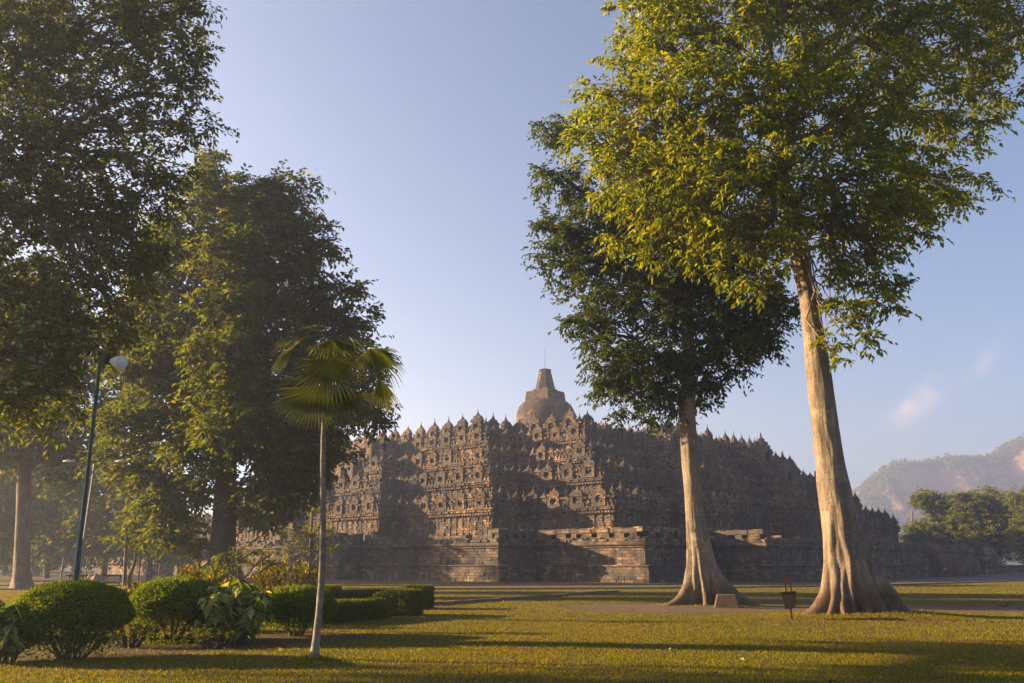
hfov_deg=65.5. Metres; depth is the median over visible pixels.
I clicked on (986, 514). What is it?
misty tree
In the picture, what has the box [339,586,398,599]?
clipped hedge
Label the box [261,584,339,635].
round bush
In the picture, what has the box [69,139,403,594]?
broad tree
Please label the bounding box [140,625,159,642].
plant
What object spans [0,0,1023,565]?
sky
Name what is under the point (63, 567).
wood
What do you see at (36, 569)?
hazy tree
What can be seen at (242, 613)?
variegated shrub
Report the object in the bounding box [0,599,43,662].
broadleaf shrub
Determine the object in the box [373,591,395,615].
clipped hedge
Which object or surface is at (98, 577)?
boulder
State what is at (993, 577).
road
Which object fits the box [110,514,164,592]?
sapling
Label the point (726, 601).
concrete block
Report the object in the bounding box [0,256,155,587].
slim tree
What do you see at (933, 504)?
misty tree
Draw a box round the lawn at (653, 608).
[0,566,1023,682]
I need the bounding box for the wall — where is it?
[1007,565,1023,572]
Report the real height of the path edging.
0.208 m
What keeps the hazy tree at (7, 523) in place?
on the lawn at (653, 608)
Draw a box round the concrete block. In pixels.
[714,594,739,607]
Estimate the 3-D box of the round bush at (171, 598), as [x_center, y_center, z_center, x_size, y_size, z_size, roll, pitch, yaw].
[-7.321,5.850,17.370,2.131,1.470,2.021,0,-16,0]
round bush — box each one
[10,577,135,660]
[128,575,220,645]
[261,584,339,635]
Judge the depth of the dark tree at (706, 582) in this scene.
33.55 m
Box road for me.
[0,573,1023,587]
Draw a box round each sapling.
[92,511,158,590]
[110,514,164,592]
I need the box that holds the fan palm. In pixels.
[269,324,405,658]
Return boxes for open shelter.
[55,553,164,586]
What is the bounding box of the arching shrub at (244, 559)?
[200,543,283,590]
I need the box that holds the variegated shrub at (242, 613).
[185,576,277,644]
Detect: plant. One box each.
[39,631,111,659]
[108,619,157,647]
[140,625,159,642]
[186,624,234,648]
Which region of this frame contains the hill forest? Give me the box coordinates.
[852,433,1023,564]
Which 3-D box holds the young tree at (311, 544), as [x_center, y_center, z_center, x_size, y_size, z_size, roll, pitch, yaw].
[-6.546,7.105,25.568,1.979,3.512,1.387,0,-16,0]
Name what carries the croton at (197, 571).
on the lawn at (653, 608)
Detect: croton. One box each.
[119,576,157,630]
[173,561,237,590]
[250,555,318,592]
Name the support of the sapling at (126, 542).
on the lawn at (653, 608)
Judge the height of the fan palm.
6.021 m
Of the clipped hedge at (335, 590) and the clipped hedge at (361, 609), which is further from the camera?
the clipped hedge at (335, 590)
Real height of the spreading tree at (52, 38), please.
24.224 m
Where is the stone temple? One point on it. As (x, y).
(548, 485)
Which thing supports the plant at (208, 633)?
on the lawn at (653, 608)
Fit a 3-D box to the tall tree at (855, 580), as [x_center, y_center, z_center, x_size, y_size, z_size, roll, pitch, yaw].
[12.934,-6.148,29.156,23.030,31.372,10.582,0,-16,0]
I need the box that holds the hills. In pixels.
[853,444,1023,564]
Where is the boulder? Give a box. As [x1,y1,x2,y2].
[85,573,105,583]
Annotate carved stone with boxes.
[978,543,1011,572]
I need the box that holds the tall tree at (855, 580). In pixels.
[551,0,1023,614]
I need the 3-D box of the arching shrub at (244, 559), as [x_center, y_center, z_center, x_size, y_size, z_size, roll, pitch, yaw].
[-6.983,6.355,20.509,2.165,2.247,1.024,0,-16,0]
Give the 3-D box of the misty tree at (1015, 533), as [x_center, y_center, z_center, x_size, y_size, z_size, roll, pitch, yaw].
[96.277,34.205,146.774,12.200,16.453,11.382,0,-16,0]
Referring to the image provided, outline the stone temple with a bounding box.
[93,368,981,582]
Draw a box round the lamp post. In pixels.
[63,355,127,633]
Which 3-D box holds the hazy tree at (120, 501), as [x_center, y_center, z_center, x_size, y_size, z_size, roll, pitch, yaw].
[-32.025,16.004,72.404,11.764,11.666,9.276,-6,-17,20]
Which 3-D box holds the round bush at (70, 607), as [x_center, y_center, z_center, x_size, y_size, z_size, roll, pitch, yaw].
[-7.948,5.019,14.387,2.140,1.468,2.008,0,-16,0]
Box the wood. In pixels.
[0,529,162,572]
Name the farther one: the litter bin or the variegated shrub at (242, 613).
the litter bin
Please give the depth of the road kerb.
59.41 m
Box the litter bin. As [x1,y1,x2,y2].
[780,574,796,619]
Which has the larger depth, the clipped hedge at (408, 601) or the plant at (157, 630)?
the clipped hedge at (408, 601)
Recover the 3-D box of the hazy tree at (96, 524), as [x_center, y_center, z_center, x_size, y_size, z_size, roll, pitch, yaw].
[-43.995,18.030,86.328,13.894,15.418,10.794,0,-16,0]
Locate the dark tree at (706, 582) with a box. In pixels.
[520,110,801,605]
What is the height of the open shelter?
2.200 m
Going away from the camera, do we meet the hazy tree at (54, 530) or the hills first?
the hazy tree at (54, 530)
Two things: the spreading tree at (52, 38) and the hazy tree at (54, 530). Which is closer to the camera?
the spreading tree at (52, 38)
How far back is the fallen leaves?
15.41 m
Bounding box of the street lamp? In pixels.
[63,460,127,578]
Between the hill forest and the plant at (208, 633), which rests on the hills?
the hill forest
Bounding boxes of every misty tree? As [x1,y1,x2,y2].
[899,486,969,544]
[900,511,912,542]
[941,484,1023,563]
[1000,484,1023,564]
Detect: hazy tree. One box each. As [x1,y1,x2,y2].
[0,425,110,577]
[0,434,56,574]
[0,487,68,575]
[37,446,155,578]
[73,461,200,581]
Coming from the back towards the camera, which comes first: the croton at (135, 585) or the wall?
the wall
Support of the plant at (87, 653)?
on the lawn at (653, 608)
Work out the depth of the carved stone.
133.56 m
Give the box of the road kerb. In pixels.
[0,572,1023,589]
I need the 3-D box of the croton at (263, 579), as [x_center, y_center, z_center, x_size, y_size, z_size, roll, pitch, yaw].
[-7.308,7.925,25.812,2.574,1.981,2.364,0,-16,0]
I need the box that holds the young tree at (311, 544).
[278,507,338,584]
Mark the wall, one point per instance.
(1017, 568)
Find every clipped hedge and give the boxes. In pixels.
[298,596,390,624]
[317,584,342,598]
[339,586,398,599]
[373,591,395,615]
[382,587,424,616]
[399,583,435,608]
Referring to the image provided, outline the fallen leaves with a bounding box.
[7,595,1020,682]
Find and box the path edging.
[435,590,618,604]
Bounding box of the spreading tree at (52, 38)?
[0,0,240,459]
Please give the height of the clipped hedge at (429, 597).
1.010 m
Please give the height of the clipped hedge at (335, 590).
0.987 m
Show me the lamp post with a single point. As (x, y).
(120, 362)
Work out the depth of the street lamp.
39.31 m
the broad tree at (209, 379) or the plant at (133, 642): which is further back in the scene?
the broad tree at (209, 379)

